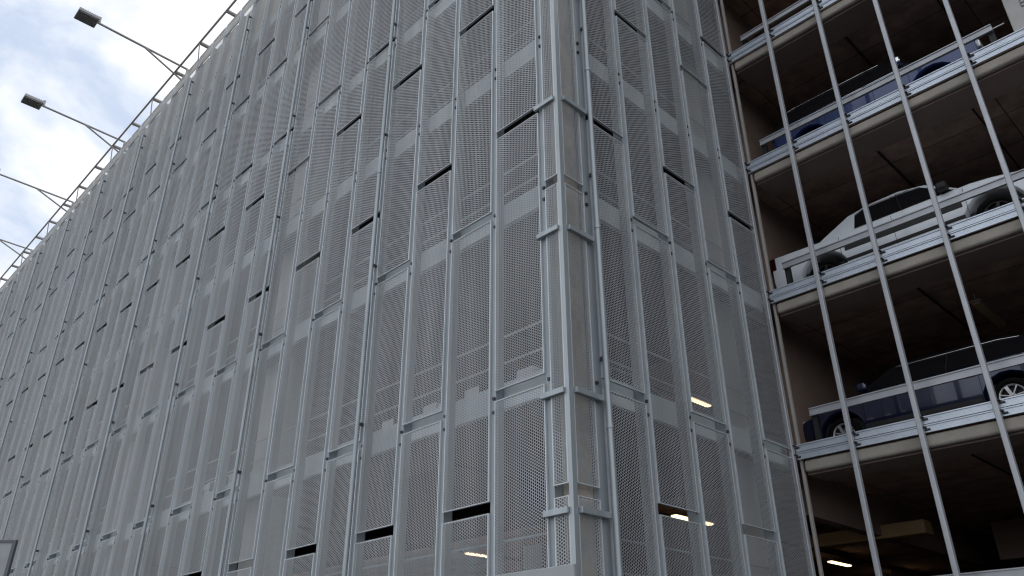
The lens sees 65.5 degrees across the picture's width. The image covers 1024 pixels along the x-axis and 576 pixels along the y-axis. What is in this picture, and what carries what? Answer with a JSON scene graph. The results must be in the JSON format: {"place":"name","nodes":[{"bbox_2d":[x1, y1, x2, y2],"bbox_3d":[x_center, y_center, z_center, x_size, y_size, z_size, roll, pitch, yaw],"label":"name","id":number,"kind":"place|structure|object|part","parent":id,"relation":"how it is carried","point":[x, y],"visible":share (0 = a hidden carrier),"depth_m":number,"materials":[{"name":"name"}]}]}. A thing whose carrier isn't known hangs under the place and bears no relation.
{"place":"outdoors","nodes":[
{"label":"outdoors","id":0,"kind":"place"},
{"bbox_2d":[0,0,252,287],"label":"sky","id":1,"kind":"structure","parent":0,"point":[96,77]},
{"bbox_2d":[203,473,250,494],"bbox_3d":[-5.863,5.614,21.689,4.532,1.730,2.250,24,-36,-38],"label":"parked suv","id":2,"kind":"object","parent":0,"point":[214,483],"visible":0.02,"depth_m":20.38,"materials":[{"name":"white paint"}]},
{"bbox_2d":[382,402,440,427],"bbox_3d":[-0.468,3.053,16.592,4.332,1.530,2.160,24,-36,-38],"label":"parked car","id":3,"kind":"object","parent":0,"point":[390,423],"visible":0.02,"depth_m":14.98,"materials":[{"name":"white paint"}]},
{"bbox_2d":[464,365,662,397],"bbox_3d":[1.345,2.268,15.056,4.532,1.490,2.180,24,-36,-38],"label":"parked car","id":4,"kind":"object","parent":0,"point":[540,368],"visible":0.02,"depth_m":14.04,"materials":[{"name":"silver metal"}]},
{"bbox_3d":[2.229,1.784,15.101,2.340,0.399,0.208,24,-36,-38],"label":"side window","id":5,"kind":"part","parent":4,"relation":"part of","materials":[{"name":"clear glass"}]},
{"label":"ground","id":6,"kind":"structure","parent":0,"visible":0},
{"bbox_2d":[0,540,17,575],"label":"sign board","id":7,"kind":"object","parent":6,"relation":"on","point":[7,550],"visible":1,"depth_m":19.90,"materials":[{"name":"grey metal"}]},
{"bbox_2d":[0,0,1023,575],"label":"parking garage","id":8,"kind":"structure","parent":6,"relation":"on","point":[290,256],"depth_m":16.39,"materials":[{"name":"metal"}]},
{"bbox_2d":[0,239,32,259],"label":"floodlight","id":9,"kind":"object","parent":8,"relation":"attached to","point":[2,240],"visible":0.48,"depth_m":44.82,"materials":[{"name":"grey metal"}]},
{"bbox_2d":[0,169,73,210],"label":"floodlight","id":10,"kind":"object","parent":8,"relation":"attached to","point":[42,191],"visible":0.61,"depth_m":40.24,"materials":[{"name":"grey metal"}]},
{"bbox_2d":[21,93,125,152],"bbox_3d":[-19.372,-6.238,34.823,4.349,3.340,0.620,24,-36,-38],"label":"floodlight","id":11,"kind":"object","parent":8,"relation":"attached to","point":[32,101],"visible":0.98,"depth_m":34.69,"materials":[{"name":"grey metal"}]},
{"bbox_2d":[74,7,188,86],"bbox_3d":[-14.776,-8.439,30.628,4.349,3.340,0.620,24,-36,-38],"label":"floodlight","id":12,"kind":"object","parent":8,"relation":"attached to","point":[86,17],"visible":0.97,"depth_m":30.45,"materials":[{"name":"grey metal"}]},
{"bbox_2d":[464,546,486,557],"bbox_3d":[-0.865,7.302,22.062,1.100,0.250,0.180,24,-36,-38],"label":"ceiling light","id":13,"kind":"object","parent":8,"relation":"attached to","point":[476,553],"visible":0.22,"depth_m":21.82,"materials":[{"name":"beige plastic"}]},
{"bbox_2d":[669,508,713,525],"bbox_3d":[4.049,5.113,17.896,1.500,0.250,0.180,24,-36,-38],"label":"ceiling light","id":14,"kind":"object","parent":8,"relation":"attached to","point":[678,515],"visible":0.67,"depth_m":17.48,"materials":[{"name":"beige plastic"}]},
{"bbox_2d":[691,395,711,406],"bbox_3d":[4.715,2.800,20.327,1.100,0.250,0.180,24,-36,-38],"label":"ceiling light","id":15,"kind":"object","parent":8,"relation":"attached to","point":[699,403],"visible":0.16,"depth_m":20.29,"materials":[{"name":"beige plastic"}]},
{"bbox_2d":[826,554,851,566],"bbox_3d":[9.742,8.107,23.726,1.300,0.250,0.180,24,-36,-38],"label":"ceiling light","id":16,"kind":"object","parent":8,"relation":"attached to","point":[838,562],"visible":1,"depth_m":23.56,"materials":[{"name":"beige plastic"}]},
{"bbox_2d":[772,39,983,148],"bbox_3d":[8.133,-3.800,17.373,2.200,1.730,4.482,24,-36,-38],"label":"parked car","id":17,"kind":"object","parent":8,"relation":"on","point":[859,81],"visible":0.07,"depth_m":17.14,"materials":[{"name":"blue paint"}]},
{"bbox_3d":[7.184,-4.300,17.508,0.220,0.509,2.853,24,-36,-38],"label":"side window","id":18,"kind":"part","parent":17,"relation":"part of","materials":[{"name":"black glass"}]},
{"bbox_2d":[769,171,1023,287],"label":"parked car","id":19,"kind":"object","parent":8,"relation":"on","point":[894,206],"visible":0.29,"depth_m":15.64,"materials":[{"name":"white paint"}]},
{"bbox_3d":[7.692,-1.705,15.751,0.219,0.499,1.928,24,-36,-38],"label":"side window","id":20,"kind":"part","parent":19,"relation":"part of","materials":[{"name":"black glass"}]},
{"bbox_2d":[803,334,1023,441],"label":"parked car","id":21,"kind":"object","parent":8,"relation":"on","point":[1007,382],"visible":0.34,"depth_m":14.36,"materials":[{"name":"blue paint"}]},
{"bbox_3d":[7.841,1.365,14.406,0.212,0.429,3.105,24,-36,-38],"label":"side window","id":22,"kind":"part","parent":21,"relation":"part of","materials":[{"name":"black glass"}]},
{"bbox_2d":[969,294,1006,327],"bbox_3d":[9.505,0.445,15.906,1.600,0.250,0.180,24,-36,-38],"label":"ceiling light","id":23,"kind":"object","parent":8,"relation":"attached to","point":[988,312],"visible":1,"depth_m":15.75,"materials":[{"name":"beige"}]}
]}

